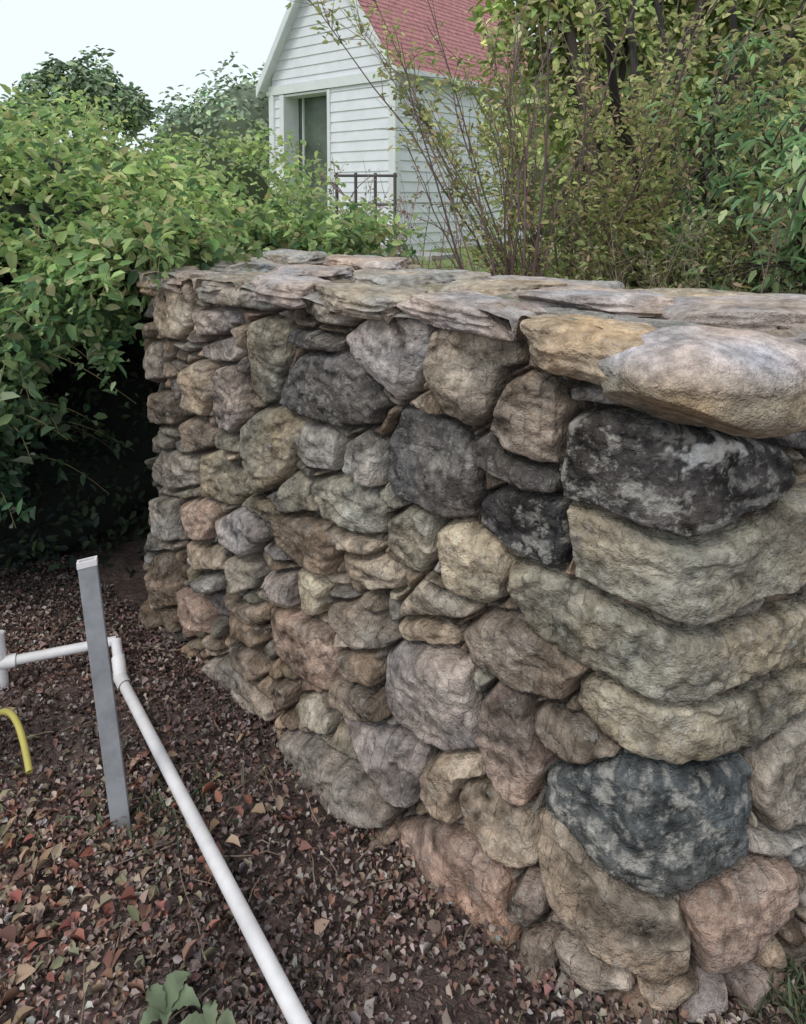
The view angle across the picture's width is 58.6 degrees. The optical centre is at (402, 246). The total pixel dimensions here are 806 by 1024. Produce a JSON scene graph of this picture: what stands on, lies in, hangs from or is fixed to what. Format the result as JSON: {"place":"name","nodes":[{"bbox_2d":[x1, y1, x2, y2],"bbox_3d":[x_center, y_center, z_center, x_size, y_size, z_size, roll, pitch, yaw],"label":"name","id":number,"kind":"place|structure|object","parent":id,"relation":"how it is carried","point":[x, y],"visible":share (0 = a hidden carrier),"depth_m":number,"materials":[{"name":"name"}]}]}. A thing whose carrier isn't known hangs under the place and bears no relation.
{"place":"outdoors","nodes":[
{"label":"outdoors","id":0,"kind":"place"},
{"bbox_2d":[59,750,253,876],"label":"fallen leaves","id":1,"kind":"object","parent":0,"point":[128,829],"visible":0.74,"depth_m":1.84,"materials":[{"name":"brown plant"}]},
{"bbox_2d":[302,98,305,217],"bbox_3d":[-2.248,-1.672,16.318,0.054,3.420,0.056,0,4,0],"label":"porch mullion","id":2,"kind":"object","parent":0,"point":[303,118],"depth_m":16.24},
{"bbox_2d":[284,89,326,98],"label":"porch ceiling","id":3,"kind":"structure","parent":0,"point":[317,93],"depth_m":15.74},
{"bbox_2d":[0,0,615,152],"label":"sky","id":4,"kind":"structure","parent":0,"point":[158,45],"materials":[{"name":"white"}]},
{"bbox_2d":[0,239,805,1023],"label":"ground","id":5,"kind":"structure","parent":0,"point":[128,587],"depth_m":1.71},
{"bbox_2d":[0,708,32,773],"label":"yellow hose","id":6,"kind":"object","parent":5,"relation":"on","point":[11,714],"visible":1,"depth_m":1.99,"materials":[{"name":"rubber"}]},
{"bbox_2d":[0,45,156,141],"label":"distant tree","id":7,"kind":"object","parent":5,"relation":"on","point":[87,81],"visible":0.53,"depth_m":19.20,"materials":[{"name":"green plant"}]},
{"bbox_2d":[76,555,130,835],"bbox_3d":[-0.759,1.151,1.829,0.151,0.715,0.053,2,4,25],"label":"metal post","id":8,"kind":"object","parent":5,"relation":"on","point":[103,688],"visible":0.95,"depth_m":1.82,"materials":[{"name":"grey metal"}]},
{"bbox_2d":[4,51,270,186],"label":"background trees","id":9,"kind":"object","parent":5,"relation":"on","point":[238,102],"visible":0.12,"depth_m":21.07,"materials":[{"name":"leaf"},{"name":"bark"}]},
{"bbox_2d":[0,630,311,1023],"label":"pvc pipe","id":10,"kind":"object","parent":5,"relation":"on","point":[285,996],"visible":0.96,"depth_m":1.74,"materials":[{"name":"white plastic"}]},
{"bbox_2d":[139,970,199,1023],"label":"broadleaf weed","id":11,"kind":"object","parent":5,"relation":"on","point":[169,997],"visible":1,"depth_m":1.39,"materials":[{"name":"green plant"}]},
{"bbox_2d":[180,1000,235,1023],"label":"broadleaf weed","id":12,"kind":"object","parent":5,"relation":"on","point":[209,1014],"visible":1,"depth_m":1.36,"materials":[{"name":"green plant"}]},
{"bbox_2d":[0,74,422,256],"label":"garden bush","id":13,"kind":"object","parent":5,"relation":"on","point":[256,190],"visible":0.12,"depth_m":5.20,"materials":[{"name":"green plant"}]},
{"bbox_2d":[0,83,440,578],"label":"hedge","id":14,"kind":"object","parent":5,"relation":"on","point":[78,429],"visible":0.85,"depth_m":3.01,"materials":[{"name":"green plant"}]},
{"bbox_2d":[269,96,275,193],"bbox_3d":[-2.949,-1.678,16.404,0.160,3.420,0.115,3,5,40],"label":"corner board","id":15,"kind":"object","parent":5,"relation":"on","point":[272,137],"visible":0.36,"depth_m":16.28,"materials":[{"name":"paint"}]},
{"bbox_2d":[279,95,299,216],"bbox_3d":[-2.570,-1.672,16.314,0.140,3.420,0.450,3,5,40],"label":"door","id":16,"kind":"structure","parent":5,"relation":"on","point":[289,112],"depth_m":16.16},
{"bbox_2d":[299,95,327,213],"bbox_3d":[-1.833,-1.657,16.028,1.400,3.430,0.030,3,5,40],"label":"porch glass","id":17,"kind":"object","parent":5,"relation":"on","point":[315,120],"visible":0.14,"depth_m":16.08,"materials":[{"name":"glass"}]},
{"bbox_2d":[307,156,423,256],"bbox_3d":[-0.302,0.258,5.282,0.803,1.853,1.146,-1,4,-12],"label":"shrub","id":18,"kind":"object","parent":5,"relation":"on","point":[332,162],"visible":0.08,"depth_m":5.05,"materials":[{"name":"green plant"}]},
{"bbox_2d":[334,173,396,256],"bbox_3d":[-0.650,-0.448,12.499,1.100,1.650,0.056,0,4,0],"label":"railing","id":19,"kind":"object","parent":5,"relation":"on","point":[356,175],"visible":0.51,"depth_m":12.44,"materials":[{"name":"black metal"}]},
{"bbox_2d":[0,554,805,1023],"bbox_3d":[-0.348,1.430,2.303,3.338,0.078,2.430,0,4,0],"label":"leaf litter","id":20,"kind":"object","parent":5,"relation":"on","point":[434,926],"visible":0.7,"depth_m":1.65,"materials":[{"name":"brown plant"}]},
{"bbox_2d":[272,0,543,250],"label":"clapboard walls","id":21,"kind":"structure","parent":5,"relation":"on","point":[359,112],"depth_m":14.92,"materials":[{"name":"white paint"}]},
{"bbox_2d":[327,89,331,216],"bbox_3d":[-1.435,-1.607,15.382,0.080,3.420,0.440,3,5,40],"label":"porch jamb","id":22,"kind":"object","parent":21,"relation":"attached to","point":[329,133],"visible":0.14,"depth_m":15.16,"materials":[{"name":"white wood"}]},
{"bbox_2d":[268,69,395,95],"bbox_3d":[-1.590,-3.421,15.090,3.750,0.200,0.039,3,5,40],"label":"band board","id":23,"kind":"object","parent":21,"relation":"attached to","point":[347,80],"visible":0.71,"depth_m":15.07,"materials":[{"name":"paint"}]},
{"bbox_2d":[388,80,399,245],"bbox_3d":[-0.170,-1.519,14.125,0.175,3.420,0.145,3,5,40],"label":"corner board","id":24,"kind":"object","parent":21,"relation":"attached to","point":[394,122],"visible":0.57,"depth_m":14.03,"materials":[{"name":"paint"}]},
{"bbox_2d":[358,0,543,87],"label":"roof","id":25,"kind":"structure","parent":21,"relation":"attached to","point":[456,30],"depth_m":15.81,"materials":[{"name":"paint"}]},
{"bbox_2d":[256,0,295,97],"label":"roof left rake board","id":26,"kind":"object","parent":25,"relation":"attached to","point":[285,19],"visible":1,"depth_m":15.74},
{"bbox_2d":[260,0,395,92],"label":"roof left soffit","id":27,"kind":"structure","parent":25,"relation":"attached to","point":[267,82],"depth_m":15.90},
{"bbox_2d":[350,0,394,77],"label":"roof trim","id":28,"kind":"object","parent":25,"relation":"attached to","point":[361,13],"visible":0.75,"depth_m":13.90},
{"bbox_2d":[395,66,505,91],"bbox_3d":[2.251,-3.568,16.465,0.100,0.100,7.480,3,5,40],"label":"gutter","id":29,"kind":"object","parent":25,"relation":"attached to","point":[413,72],"visible":0.14,"depth_m":14.37,"materials":[{"name":"paint"}]},
{"bbox_2d":[381,250,458,260],"bbox_3d":[-0.200,0.276,13.614,2.500,0.350,0.800,3,5,40],"label":"step","id":30,"kind":"object","parent":5,"relation":"on","point":[427,255],"visible":0.07,"depth_m":12.91,"materials":[{"name":"concrete"}]},
{"bbox_2d":[394,162,477,269],"bbox_3d":[0.226,0.183,5.942,0.867,1.809,1.064,0,4,0],"label":"pink shrub","id":31,"kind":"object","parent":5,"relation":"on","point":[440,259],"visible":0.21,"depth_m":6.05,"materials":[{"name":"green plant"}]},
{"bbox_2d":[138,278,805,1023],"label":"stone wall","id":32,"kind":"structure","parent":5,"relation":"on","point":[510,636],"depth_m":1.59,"materials":[{"name":"stone"}]},
{"bbox_2d":[136,269,168,295],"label":"cap slab","id":33,"kind":"structure","parent":32,"relation":"on","point":[143,285],"depth_m":2.56,"materials":[{"name":"stone"}]},
{"bbox_2d":[129,263,805,344],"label":"wall top","id":34,"kind":"structure","parent":32,"relation":"on","point":[515,316],"depth_m":1.71,"materials":[{"name":"stone"}]},
{"bbox_2d":[149,268,215,293],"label":"cap slab","id":35,"kind":"structure","parent":34,"relation":"on","point":[170,283],"depth_m":2.45,"materials":[{"name":"stone"}]},
{"bbox_2d":[199,270,268,294],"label":"cap slab","id":36,"kind":"structure","parent":34,"relation":"on","point":[212,287],"depth_m":2.30,"materials":[{"name":"stone"}]},
{"bbox_2d":[209,257,277,272],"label":"cap slab","id":37,"kind":"structure","parent":34,"relation":"on","point":[262,264],"depth_m":2.62,"materials":[{"name":"stone"}]},
{"bbox_2d":[249,273,331,309],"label":"cap slab","id":38,"kind":"structure","parent":34,"relation":"on","point":[286,291],"depth_m":2.06,"materials":[{"name":"stone"}]},
{"bbox_2d":[263,249,327,264],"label":"cap slab","id":39,"kind":"structure","parent":34,"relation":"on","point":[287,256],"depth_m":2.77,"materials":[{"name":"stone"}]},
{"bbox_2d":[267,264,353,279],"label":"cap slab","id":40,"kind":"structure","parent":34,"relation":"on","point":[331,272],"depth_m":2.39,"materials":[{"name":"stone"}]},
{"bbox_2d":[323,254,410,271],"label":"cap slab","id":41,"kind":"structure","parent":34,"relation":"on","point":[356,262],"depth_m":2.58,"materials":[{"name":"stone"}]},
{"bbox_2d":[315,283,427,319],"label":"cap slab","id":42,"kind":"structure","parent":34,"relation":"on","point":[362,300],"depth_m":1.88,"materials":[{"name":"stone"}]},
{"bbox_2d":[352,268,452,287],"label":"cap slab","id":43,"kind":"structure","parent":34,"relation":"on","point":[371,276],"depth_m":2.17,"materials":[{"name":"stone"}]},
{"bbox_2d":[395,268,491,280],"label":"cap slab","id":44,"kind":"structure","parent":34,"relation":"on","point":[459,274],"depth_m":2.32,"materials":[{"name":"stone"}]},
{"bbox_2d":[438,278,567,295],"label":"cap slab","id":45,"kind":"structure","parent":34,"relation":"on","point":[493,287],"depth_m":1.97,"materials":[{"name":"stone"}]},
{"bbox_2d":[485,275,611,288],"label":"cap slab","id":46,"kind":"structure","parent":34,"relation":"on","point":[567,281],"depth_m":2.17,"materials":[{"name":"stone"}]},
{"bbox_2d":[515,286,675,317],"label":"cap slab","id":47,"kind":"structure","parent":34,"relation":"on","point":[638,303],"depth_m":1.72,"materials":[{"name":"stone"}]},
{"bbox_2d":[632,288,781,298],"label":"cap slab","id":48,"kind":"structure","parent":34,"relation":"on","point":[676,292],"depth_m":1.84,"materials":[{"name":"stone"}]},
{"bbox_2d":[397,288,546,340],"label":"cap slab","id":49,"kind":"structure","parent":32,"relation":"on","point":[448,310],"depth_m":1.67,"materials":[{"name":"stone"}]},
{"bbox_2d":[520,313,657,385],"bbox_3d":[0.420,0.214,1.486,0.358,0.125,0.248,3,5,35],"label":"orange cap stone","id":50,"kind":"object","parent":32,"relation":"on","point":[581,347],"visible":0.58,"depth_m":1.42,"materials":[{"name":"stone"}]},
{"bbox_2d":[598,325,805,438],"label":"cap boulder","id":51,"kind":"object","parent":32,"relation":"on","point":[743,382],"visible":0.95,"depth_m":1.25,"materials":[{"name":"grey stone"}]},
{"bbox_2d":[647,293,805,330],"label":"pink cap slab","id":52,"kind":"structure","parent":32,"relation":"on","point":[756,313],"depth_m":1.58,"materials":[{"name":"stone"}]},
{"bbox_2d":[313,0,636,276],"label":"bare shrub","id":53,"kind":"object","parent":5,"relation":"on","point":[511,259],"visible":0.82,"depth_m":5.12,"materials":[{"name":"brown plant"}]},
{"bbox_2d":[285,0,805,286],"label":"leafy shrub","id":54,"kind":"object","parent":5,"relation":"on","point":[575,244],"visible":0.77,"depth_m":5.20,"materials":[{"name":"green plant"}]},
{"bbox_2d":[518,1009,676,1023],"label":"grass tuft","id":55,"kind":"object","parent":5,"relation":"on","point":[599,1019],"visible":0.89,"depth_m":1.38,"materials":[{"name":"green plant"}]},
{"bbox_2d":[520,194,732,288],"bbox_3d":[1.468,0.464,4.718,1.181,1.637,1.389,2,5,29],"label":"brushy shrub","id":56,"kind":"object","parent":5,"relation":"on","point":[619,270],"visible":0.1,"depth_m":4.58,"materials":[{"name":"green plant"}]},
{"bbox_2d":[451,0,805,282],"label":"garden tree","id":57,"kind":"object","parent":5,"relation":"on","point":[574,15],"visible":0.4,"depth_m":8.51,"materials":[{"name":"green plant"}]},
{"bbox_2d":[491,0,804,268],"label":"dark tree","id":58,"kind":"object","parent":5,"relation":"on","point":[743,62],"visible":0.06,"depth_m":10.85,"materials":[{"name":"green plant"}]},
{"bbox_2d":[546,0,805,292],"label":"leafy shrub","id":59,"kind":"object","parent":5,"relation":"on","point":[634,123],"visible":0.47,"depth_m":4.90,"materials":[{"name":"green plant"}]},
{"bbox_2d":[577,0,805,288],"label":"multi stem tree","id":60,"kind":"object","parent":5,"relation":"on","point":[613,86],"visible":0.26,"depth_m":5.79,"materials":[{"name":"brown plant"}]},
{"bbox_2d":[606,157,805,293],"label":"brushy shrub","id":61,"kind":"object","parent":5,"relation":"on","point":[642,263],"visible":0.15,"depth_m":4.08,"materials":[{"name":"green plant"}]},
{"bbox_2d":[624,19,805,294],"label":"weeping tree","id":62,"kind":"object","parent":5,"relation":"on","point":[794,160],"visible":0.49,"depth_m":4.57,"materials":[{"name":"green plant"}]},
{"bbox_2d":[738,954,805,1023],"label":"grass tuft","id":63,"kind":"object","parent":5,"relation":"on","point":[789,1000],"visible":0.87,"depth_m":1.41,"materials":[{"name":"green plant"}]}
]}

